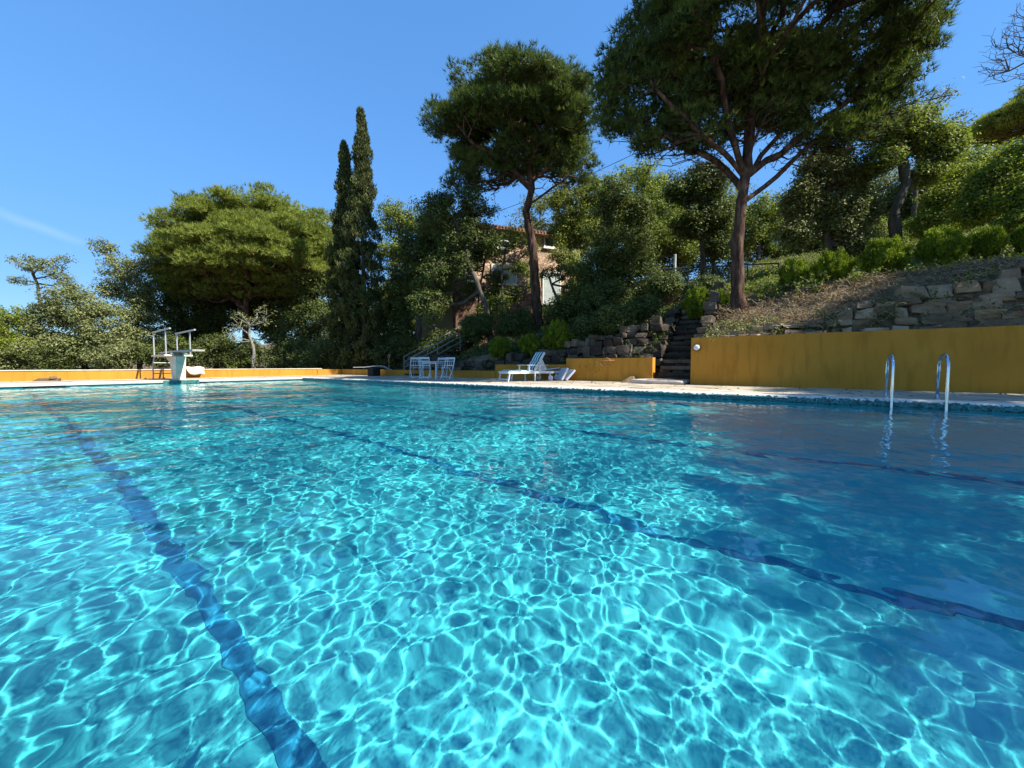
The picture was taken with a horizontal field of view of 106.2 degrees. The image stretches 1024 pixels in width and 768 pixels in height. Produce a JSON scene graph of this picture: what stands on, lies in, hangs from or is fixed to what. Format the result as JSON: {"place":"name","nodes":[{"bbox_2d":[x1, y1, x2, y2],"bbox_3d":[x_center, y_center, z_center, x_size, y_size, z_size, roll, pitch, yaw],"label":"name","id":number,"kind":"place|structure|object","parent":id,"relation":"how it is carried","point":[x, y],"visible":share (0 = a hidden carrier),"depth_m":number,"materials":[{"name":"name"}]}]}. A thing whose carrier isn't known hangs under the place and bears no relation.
{"place":"outdoors","nodes":[
{"label":"outdoors","id":0,"kind":"place"},
{"bbox_2d":[0,380,1023,767],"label":"water","id":1,"kind":"structure","parent":0,"point":[288,574],"depth_m":1.22,"materials":[{"name":"liquid"}]},
{"bbox_2d":[0,374,1023,402],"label":"pool deck","id":2,"kind":"structure","parent":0,"point":[986,397],"depth_m":9.63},
{"bbox_2d":[0,377,302,385],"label":"pool coping","id":3,"kind":"object","parent":2,"relation":"on","point":[32,384],"visible":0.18,"depth_m":13.18,"materials":[{"name":"stone"}]},
{"bbox_2d":[0,368,321,381],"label":"garden wall","id":4,"kind":"structure","parent":2,"relation":"on","point":[19,375],"depth_m":15.74,"materials":[{"name":"paint"}]},
{"bbox_2d":[151,327,204,383],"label":"diving platform","id":5,"kind":"structure","parent":2,"relation":"on","point":[177,361],"depth_m":14.61,"materials":[{"name":"white concrete"}]},
{"bbox_2d":[342,369,494,377],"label":"garden wall","id":6,"kind":"structure","parent":2,"relation":"on","point":[471,374],"depth_m":18.86,"materials":[{"name":"paint"}]},
{"bbox_2d":[498,352,553,381],"bbox_3d":[0.517,-0.627,13.661,1.935,1.048,0.760,-2,3,-32],"label":"sun lounger","id":7,"kind":"object","parent":2,"relation":"on","point":[537,364],"visible":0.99,"depth_m":13.64,"materials":[{"name":"white paint"}]},
{"bbox_2d":[495,364,565,379],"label":"garden wall","id":8,"kind":"structure","parent":2,"relation":"on","point":[544,376],"depth_m":15.57,"materials":[{"name":"paint"}]},
{"bbox_2d":[566,357,654,381],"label":"garden wall","id":9,"kind":"structure","parent":2,"relation":"on","point":[619,369],"depth_m":13.31,"materials":[{"name":"paint"}]},
{"bbox_2d":[630,379,689,384],"bbox_3d":[4.627,-0.083,11.905,1.663,0.132,1.283,2,3,36],"label":"entry step","id":10,"kind":"object","parent":2,"relation":"on","point":[666,381],"visible":0.88,"depth_m":11.42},
{"bbox_2d":[690,325,1023,393],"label":"garden wall","id":11,"kind":"structure","parent":2,"relation":"on","point":[986,359],"depth_m":8.84,"materials":[{"name":"paint"}]},
{"bbox_2d":[882,353,949,409],"bbox_3d":[6.494,0.521,6.220,0.700,2.021,0.590,2,3,36],"label":"pool ladder","id":12,"kind":"object","parent":2,"relation":"attached to","point":[947,381],"visible":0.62,"depth_m":6.18,"materials":[{"name":"silver metal"}]},
{"bbox_2d":[0,0,1023,344],"label":"sky","id":13,"kind":"structure","parent":0,"point":[108,107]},
{"bbox_2d":[21,231,1023,382],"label":"ground","id":14,"kind":"structure","parent":0,"point":[1008,304],"depth_m":10.46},
{"bbox_2d":[0,336,45,369],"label":"shrub","id":15,"kind":"object","parent":14,"relation":"on","point":[15,365],"visible":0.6,"depth_m":23.06,"materials":[{"name":"green plant"}]},
{"bbox_2d":[0,304,52,368],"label":"oak tree","id":16,"kind":"object","parent":14,"relation":"on","point":[7,334],"visible":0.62,"depth_m":23.54,"materials":[{"name":"green plant"}]},
{"bbox_2d":[4,253,81,369],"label":"oak tree","id":17,"kind":"object","parent":14,"relation":"on","point":[37,268],"visible":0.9,"depth_m":29.48,"materials":[{"name":"green plant"}]},
{"bbox_2d":[16,335,91,369],"bbox_3d":[-27.664,-1.669,23.645,3.376,2.699,2.757,1,3,13],"label":"shrub","id":18,"kind":"object","parent":14,"relation":"on","point":[61,362],"visible":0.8,"depth_m":23.21,"materials":[{"name":"green plant"}]},
{"bbox_2d":[1,279,159,369],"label":"oak tree","id":19,"kind":"object","parent":14,"relation":"on","point":[80,320],"visible":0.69,"depth_m":24.08,"materials":[{"name":"green plant"}]},
{"bbox_2d":[75,338,147,369],"bbox_3d":[-24.586,-1.603,23.968,3.796,2.538,2.905,0,3,-1],"label":"shrub","id":20,"kind":"object","parent":14,"relation":"on","point":[122,352],"visible":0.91,"depth_m":23.49,"materials":[{"name":"green plant"}]},
{"bbox_2d":[85,236,166,368],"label":"oak tree","id":21,"kind":"object","parent":14,"relation":"on","point":[133,297],"visible":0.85,"depth_m":26.44,"materials":[{"name":"green plant"}]},
{"bbox_2d":[130,331,187,368],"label":"shrub","id":22,"kind":"object","parent":14,"relation":"on","point":[148,353],"visible":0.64,"depth_m":24.47,"materials":[{"name":"green plant"}]},
{"bbox_2d":[122,277,239,366],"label":"oak tree","id":23,"kind":"object","parent":14,"relation":"on","point":[175,310],"visible":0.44,"depth_m":30.02,"materials":[{"name":"green plant"}]},
{"bbox_2d":[156,267,242,368],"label":"oak tree","id":24,"kind":"object","parent":14,"relation":"on","point":[232,305],"visible":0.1,"depth_m":32.29,"materials":[{"name":"green plant"}]},
{"bbox_2d":[167,331,236,368],"bbox_3d":[-20.678,-2.001,26.101,3.458,3.133,3.202,-1,3,-17],"label":"shrub","id":25,"kind":"object","parent":14,"relation":"on","point":[214,346],"visible":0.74,"depth_m":25.50,"materials":[{"name":"green plant"}]},
{"bbox_2d":[205,339,266,368],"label":"shrub","id":26,"kind":"object","parent":14,"relation":"on","point":[241,358],"visible":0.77,"depth_m":26.41,"materials":[{"name":"green plant"}]},
{"bbox_2d":[130,180,359,368],"bbox_3d":[-19.493,-7.776,29.821,14.430,14.372,14.302,2,3,36],"label":"umbrella pine","id":27,"kind":"object","parent":14,"relation":"on","point":[211,240],"visible":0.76,"depth_m":25.92,"materials":[{"name":"green plant"}]},
{"bbox_2d":[220,304,276,368],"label":"oak tree","id":28,"kind":"object","parent":14,"relation":"on","point":[250,340],"visible":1,"depth_m":25.32,"materials":[{"name":"grey plant"}]},
{"bbox_2d":[221,300,290,353],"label":"oak tree","id":29,"kind":"object","parent":14,"relation":"on","point":[252,313],"visible":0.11,"depth_m":35.11,"materials":[{"name":"green plant"}]},
{"bbox_2d":[255,309,299,368],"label":"oak tree","id":30,"kind":"object","parent":14,"relation":"on","point":[268,330],"visible":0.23,"depth_m":32.51,"materials":[{"name":"green plant"}]},
{"bbox_2d":[251,333,309,368],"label":"shrub","id":31,"kind":"object","parent":14,"relation":"on","point":[284,351],"visible":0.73,"depth_m":25.39,"materials":[{"name":"green plant"}]},
{"bbox_2d":[240,260,324,367],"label":"oak tree","id":32,"kind":"object","parent":14,"relation":"on","point":[282,303],"visible":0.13,"depth_m":30.99,"materials":[{"name":"green plant"}]},
{"bbox_2d":[269,266,344,366],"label":"oak tree","id":33,"kind":"object","parent":14,"relation":"on","point":[303,322],"visible":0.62,"depth_m":28.14,"materials":[{"name":"green plant"}]},
{"bbox_2d":[286,335,340,368],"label":"shrub","id":34,"kind":"object","parent":14,"relation":"on","point":[309,359],"visible":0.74,"depth_m":23.84,"materials":[{"name":"green plant"}]},
{"bbox_2d":[317,139,371,373],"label":"cypress","id":35,"kind":"object","parent":14,"relation":"on","point":[336,327],"visible":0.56,"depth_m":23.71,"materials":[{"name":"green plant"}]},
{"bbox_2d":[332,105,392,368],"bbox_3d":[-9.190,-8.627,23.606,3.374,16.406,3.452,0,3,2],"label":"cypress","id":36,"kind":"object","parent":14,"relation":"on","point":[361,188],"visible":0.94,"depth_m":23.09,"materials":[{"name":"green plant"}]},
{"bbox_2d":[361,334,416,369],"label":"shrub","id":37,"kind":"object","parent":14,"relation":"on","point":[396,347],"visible":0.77,"depth_m":23.44,"materials":[{"name":"green plant"}]},
{"bbox_2d":[372,195,420,362],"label":"oak tree","id":38,"kind":"object","parent":14,"relation":"on","point":[388,227],"visible":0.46,"depth_m":30.01,"materials":[{"name":"green plant"}]},
{"bbox_2d":[379,208,457,343],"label":"oak tree","id":39,"kind":"object","parent":14,"relation":"on","point":[416,249],"visible":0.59,"depth_m":24.05,"materials":[{"name":"green plant"}]},
{"bbox_2d":[398,324,452,361],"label":"shrub","id":40,"kind":"object","parent":14,"relation":"on","point":[419,344],"visible":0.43,"depth_m":23.24,"materials":[{"name":"green plant"}]},
{"bbox_2d":[413,254,453,354],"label":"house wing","id":41,"kind":"structure","parent":14,"relation":"on","point":[445,322],"depth_m":28.23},
{"bbox_2d":[425,328,485,361],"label":"shrub","id":42,"kind":"object","parent":14,"relation":"on","point":[454,342],"visible":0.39,"depth_m":21.91,"materials":[{"name":"green plant"}]},
{"bbox_2d":[405,181,508,343],"bbox_3d":[-3.011,-6.306,20.768,5.494,8.862,3.152,-1,3,-15],"label":"oak tree","id":43,"kind":"object","parent":14,"relation":"on","point":[438,214],"visible":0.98,"depth_m":20.41,"materials":[{"name":"green plant"}]},
{"bbox_2d":[405,353,528,370],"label":"stone wall","id":44,"kind":"structure","parent":14,"relation":"on","point":[511,358],"depth_m":17.60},
{"bbox_2d":[454,311,495,346],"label":"shrub","id":45,"kind":"object","parent":14,"relation":"on","point":[476,328],"visible":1,"depth_m":19.99,"materials":[{"name":"green plant"}]},
{"bbox_2d":[453,239,524,310],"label":"oak tree","id":46,"kind":"object","parent":14,"relation":"on","point":[494,280],"visible":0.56,"depth_m":23.50,"materials":[{"name":"green plant"}]},
{"bbox_2d":[488,336,511,359],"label":"ball bush","id":47,"kind":"object","parent":14,"relation":"on","point":[499,347],"visible":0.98,"depth_m":16.69,"materials":[{"name":"green plant"}]},
{"bbox_2d":[466,225,541,326],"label":"oak tree","id":48,"kind":"object","parent":14,"relation":"on","point":[514,243],"visible":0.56,"depth_m":22.58,"materials":[{"name":"green plant"}]},
{"bbox_2d":[416,35,604,330],"bbox_3d":[0.359,-10.233,21.126,9.461,14.591,9.333,2,3,36],"label":"umbrella pine","id":49,"kind":"object","parent":14,"relation":"on","point":[536,110],"visible":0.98,"depth_m":19.59,"materials":[{"name":"green plant"}]},
{"bbox_2d":[439,220,584,355],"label":"stone house","id":50,"kind":"structure","parent":14,"relation":"on","point":[460,312],"depth_m":28.11,"materials":[{"name":"stone"}]},
{"bbox_2d":[491,263,518,285],"bbox_3d":[-0.553,-7.883,27.817,2.140,1.473,0.197,-1,3,-21],"label":"window frame","id":51,"kind":"structure","parent":50,"relation":"in","point":[513,280],"depth_m":27.93,"materials":[{"name":"paint"}]},
{"bbox_2d":[542,271,560,304],"bbox_3d":[3.026,-7.225,29.213,1.723,2.586,0.197,-1,3,-21],"label":"window frame","id":52,"kind":"structure","parent":50,"relation":"in","point":[547,290],"depth_m":29.12,"materials":[{"name":"paint"}]},
{"bbox_2d":[490,306,538,337],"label":"shrub","id":53,"kind":"object","parent":14,"relation":"on","point":[513,324],"visible":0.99,"depth_m":19.99,"materials":[{"name":"green plant"}]},
{"bbox_2d":[517,333,542,357],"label":"ball bush","id":54,"kind":"object","parent":14,"relation":"on","point":[528,343],"visible":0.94,"depth_m":16.16,"materials":[{"name":"green plant"}]},
{"bbox_2d":[503,186,598,269],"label":"oak tree","id":55,"kind":"object","parent":14,"relation":"on","point":[540,206],"visible":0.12,"depth_m":38.01,"materials":[{"name":"green plant"}]},
{"bbox_2d":[541,319,573,349],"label":"ball bush","id":56,"kind":"object","parent":14,"relation":"on","point":[558,337],"visible":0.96,"depth_m":15.65,"materials":[{"name":"green plant"}]},
{"bbox_2d":[538,263,580,301],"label":"oak tree","id":57,"kind":"object","parent":14,"relation":"on","point":[550,275],"visible":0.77,"depth_m":21.15,"materials":[{"name":"green plant"}]},
{"bbox_2d":[443,312,678,371],"bbox_3d":[1.525,-1.683,17.108,11.096,2.623,4.298,2,3,36],"label":"ivy","id":58,"kind":"object","parent":14,"relation":"on","point":[477,350],"visible":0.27,"depth_m":17.49,"materials":[{"name":"green"}]},
{"bbox_2d":[541,242,589,318],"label":"oak tree","id":59,"kind":"object","parent":14,"relation":"on","point":[561,257],"visible":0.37,"depth_m":23.53,"materials":[{"name":"green plant"}]},
{"bbox_2d":[542,171,608,277],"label":"oak tree","id":60,"kind":"object","parent":14,"relation":"on","point":[571,227],"visible":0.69,"depth_m":25.11,"materials":[{"name":"green plant"}]},
{"bbox_2d":[569,311,604,340],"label":"shrub","id":61,"kind":"object","parent":14,"relation":"on","point":[582,327],"visible":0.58,"depth_m":15.75,"materials":[{"name":"green plant"}]},
{"bbox_2d":[522,315,669,364],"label":"stone wall","id":62,"kind":"structure","parent":14,"relation":"on","point":[591,346],"depth_m":14.10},
{"bbox_2d":[571,277,629,314],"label":"shrub","id":63,"kind":"object","parent":14,"relation":"on","point":[606,293],"visible":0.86,"depth_m":17.86,"materials":[{"name":"green plant"}]},
{"bbox_2d":[539,174,668,326],"bbox_3d":[4.758,-6.521,19.683,6.912,7.907,3.975,0,3,-5],"label":"oak tree","id":64,"kind":"object","parent":14,"relation":"on","point":[625,263],"visible":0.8,"depth_m":19.12,"materials":[{"name":"green plant"}]},
{"bbox_2d":[589,302,640,335],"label":"shrub","id":65,"kind":"object","parent":14,"relation":"on","point":[610,320],"visible":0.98,"depth_m":14.75,"materials":[{"name":"green plant"}]},
{"bbox_2d":[581,157,695,280],"bbox_3d":[10.721,-12.566,33.583,10.554,13.112,7.440,1,3,15],"label":"oak tree","id":66,"kind":"object","parent":14,"relation":"on","point":[644,171],"visible":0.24,"depth_m":31.85,"materials":[{"name":"green plant"}]},
{"bbox_2d":[624,291,664,331],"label":"shrub","id":67,"kind":"object","parent":14,"relation":"on","point":[646,305],"visible":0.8,"depth_m":15.14,"materials":[{"name":"green plant"}]},
{"bbox_2d":[620,188,699,273],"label":"oak tree","id":68,"kind":"object","parent":14,"relation":"on","point":[681,247],"visible":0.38,"depth_m":31.70,"materials":[{"name":"green plant"}]},
{"bbox_2d":[641,268,685,313],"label":"shrub","id":69,"kind":"object","parent":14,"relation":"on","point":[666,284],"visible":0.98,"depth_m":17.77,"materials":[{"name":"green plant"}]},
{"bbox_2d":[653,305,683,365],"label":"stone wall","id":70,"kind":"structure","parent":14,"relation":"on","point":[674,319],"depth_m":14.00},
{"bbox_2d":[632,164,708,276],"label":"oak tree","id":71,"kind":"object","parent":14,"relation":"on","point":[667,260],"visible":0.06,"depth_m":34.27,"materials":[{"name":"green plant"}]},
{"bbox_2d":[656,311,701,378],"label":"stone stairs","id":72,"kind":"structure","parent":14,"relation":"on","point":[676,363],"depth_m":13.13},
{"bbox_2d":[680,286,709,319],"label":"ball bush","id":73,"kind":"object","parent":14,"relation":"on","point":[692,304],"visible":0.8,"depth_m":14.23,"materials":[{"name":"green plant"}]},
{"bbox_2d":[656,155,736,276],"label":"oak tree","id":74,"kind":"object","parent":14,"relation":"on","point":[694,222],"visible":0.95,"depth_m":21.19,"materials":[{"name":"green plant"}]},
{"bbox_2d":[680,273,725,294],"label":"shrub","id":75,"kind":"object","parent":14,"relation":"on","point":[707,281],"visible":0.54,"depth_m":16.71,"materials":[{"name":"green plant"}]},
{"bbox_2d":[694,282,725,337],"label":"stone wall","id":76,"kind":"structure","parent":14,"relation":"on","point":[711,306],"depth_m":13.09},
{"bbox_2d":[673,178,769,283],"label":"oak tree","id":77,"kind":"object","parent":14,"relation":"on","point":[711,270],"visible":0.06,"depth_m":36.32,"materials":[{"name":"green plant"}]},
{"bbox_2d":[569,264,879,332],"bbox_3d":[8.951,-3.742,17.750,12.052,3.792,9.001,2,3,36],"label":"scrub","id":78,"kind":"object","parent":14,"relation":"on","point":[745,291],"visible":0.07,"depth_m":14.73,"materials":[{"name":"green"}]},
{"bbox_2d":[698,312,784,343],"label":"leafy plants","id":79,"kind":"object","parent":14,"relation":"on","point":[719,331],"visible":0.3,"depth_m":11.56,"materials":[{"name":"green plant"}]},
{"bbox_2d":[713,187,799,262],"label":"oak tree","id":80,"kind":"object","parent":14,"relation":"on","point":[759,227],"visible":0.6,"depth_m":32.87,"materials":[{"name":"green plant"}]},
{"bbox_2d":[585,0,961,313],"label":"umbrella pine","id":81,"kind":"object","parent":14,"relation":"on","point":[751,82],"visible":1,"depth_m":12.26,"materials":[{"name":"green plant"}]},
{"bbox_2d":[777,257,810,290],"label":"ball bush","id":82,"kind":"object","parent":14,"relation":"on","point":[790,270],"visible":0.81,"depth_m":12.62,"materials":[{"name":"green plant"}]},
{"bbox_2d":[638,225,1022,323],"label":"undergrowth","id":83,"kind":"object","parent":14,"relation":"on","point":[765,280],"visible":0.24,"depth_m":13.61,"materials":[{"name":"green"}]},
{"bbox_2d":[772,144,890,259],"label":"oak tree","id":84,"kind":"object","parent":14,"relation":"on","point":[834,208],"visible":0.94,"depth_m":16.23,"materials":[{"name":"green plant"}]},
{"bbox_2d":[786,182,878,255],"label":"oak tree","id":85,"kind":"object","parent":14,"relation":"on","point":[818,246],"visible":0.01,"depth_m":33.33,"materials":[{"name":"green plant"}]},
{"bbox_2d":[809,246,856,281],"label":"ball bush","id":86,"kind":"object","parent":14,"relation":"on","point":[838,264],"visible":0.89,"depth_m":11.83,"materials":[{"name":"green plant"}]},
{"bbox_2d":[709,250,1023,336],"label":"dry brush","id":87,"kind":"object","parent":14,"relation":"on","point":[954,269],"visible":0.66,"depth_m":10.38,"materials":[{"name":"brown plant"}]},
{"bbox_2d":[720,323,1018,336],"bbox_3d":[10.116,-1.162,7.995,10.772,0.241,0.745,2,3,36],"label":"rubble","id":88,"kind":"object","parent":14,"relation":"on","point":[929,327],"visible":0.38,"depth_m":8.91,"materials":[{"name":"stone"}]},
{"bbox_2d":[729,266,1023,334],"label":"stone wall","id":89,"kind":"structure","parent":14,"relation":"on","point":[1008,281],"depth_m":8.70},
{"bbox_2d":[735,268,1023,333],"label":"wall weeds","id":90,"kind":"object","parent":89,"relation":"attached to","point":[966,276],"depth_m":8.94,"materials":[{"name":"brown"}]},
{"bbox_2d":[855,234,912,276],"bbox_3d":[10.754,-3.550,11.107,1.116,1.416,1.079,-1,3,-15],"label":"ball bush","id":91,"kind":"object","parent":14,"relation":"on","point":[883,252],"visible":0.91,"depth_m":10.91,"materials":[{"name":"green plant"}]},
{"bbox_2d":[859,161,915,232],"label":"oak tree","id":92,"kind":"object","parent":14,"relation":"on","point":[884,183],"visible":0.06,"depth_m":30.52,"materials":[{"name":"green plant"}]},
{"bbox_2d":[859,216,919,246],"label":"shrub","id":93,"kind":"object","parent":14,"relation":"on","point":[882,225],"visible":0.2,"depth_m":19.12,"materials":[{"name":"green plant"}]},
{"bbox_2d":[846,99,980,238],"bbox_3d":[16.329,-8.049,15.620,4.684,6.476,2.403,0,3,5],"label":"oak tree","id":94,"kind":"object","parent":14,"relation":"on","point":[932,144],"visible":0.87,"depth_m":15.26,"materials":[{"name":"green plant"}]},
{"bbox_2d":[893,76,983,248],"bbox_3d":[20.916,-10.851,19.499,4.801,8.380,1.831,0,3,6],"label":"oak tree","id":95,"kind":"object","parent":14,"relation":"on","point":[938,97],"visible":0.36,"depth_m":19.25,"materials":[{"name":"green plant"}]},
{"bbox_2d":[880,138,997,238],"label":"oak tree","id":96,"kind":"object","parent":14,"relation":"on","point":[907,204],"visible":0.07,"depth_m":29.12,"materials":[{"name":"green plant"}]},
{"bbox_2d":[912,224,972,267],"bbox_3d":[11.661,-3.594,10.442,0.970,1.537,0.909,0,3,2],"label":"ball bush","id":97,"kind":"object","parent":14,"relation":"on","point":[949,244],"visible":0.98,"depth_m":10.26,"materials":[{"name":"green plant"}]},
{"bbox_2d":[899,156,990,242],"bbox_3d":[16.797,-6.601,14.754,3.022,3.785,2.171,0,3,7],"label":"shrub","id":98,"kind":"object","parent":14,"relation":"on","point":[935,201],"visible":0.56,"depth_m":14.50,"materials":[{"name":"green plant"}]},
{"bbox_2d":[922,135,1023,230],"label":"oak tree","id":99,"kind":"object","parent":14,"relation":"on","point":[981,154],"visible":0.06,"depth_m":26.60,"materials":[{"name":"green plant"}]},
{"bbox_2d":[936,137,1023,232],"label":"shrub","id":100,"kind":"object","parent":14,"relation":"on","point":[984,181],"visible":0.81,"depth_m":12.52,"materials":[{"name":"green plant"}]},
{"bbox_2d":[966,224,1010,260],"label":"ball bush","id":101,"kind":"object","parent":14,"relation":"on","point":[987,241],"visible":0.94,"depth_m":10.15,"materials":[{"name":"green plant"}]},
{"bbox_2d":[967,96,1023,150],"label":"umbrella pine","id":102,"kind":"object","parent":14,"relation":"on","point":[990,133],"visible":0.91,"depth_m":45.34,"materials":[{"name":"green plant"}]},
{"bbox_2d":[973,5,1023,97],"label":"bare tree","id":103,"kind":"object","parent":14,"relation":"on","point":[1019,53],"visible":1,"depth_m":10.59,"materials":[{"name":"grey plant"}]},
{"bbox_2d":[984,158,1023,234],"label":"shrub","id":104,"kind":"object","parent":14,"relation":"on","point":[1011,201],"visible":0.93,"depth_m":11.30,"materials":[{"name":"green plant"}]},
{"bbox_2d":[1007,224,1023,253],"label":"ball bush","id":105,"kind":"object","parent":14,"relation":"on","point":[1017,239],"visible":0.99,"depth_m":9.86,"materials":[{"name":"green plant"}]},
{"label":"pool basin","id":106,"kind":"structure","parent":0,"visible":0},
{"bbox_2d":[0,378,301,388],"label":"overflow channel","id":107,"kind":"object","parent":106,"relation":"on","point":[109,384],"visible":0.44,"depth_m":13.34,"materials":[{"name":"white tile"}]},
{"bbox_2d":[302,377,1023,413],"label":"pool coping","id":108,"kind":"object","parent":106,"relation":"on","point":[985,406],"visible":0.89,"depth_m":7.45,"materials":[{"name":"stone"}]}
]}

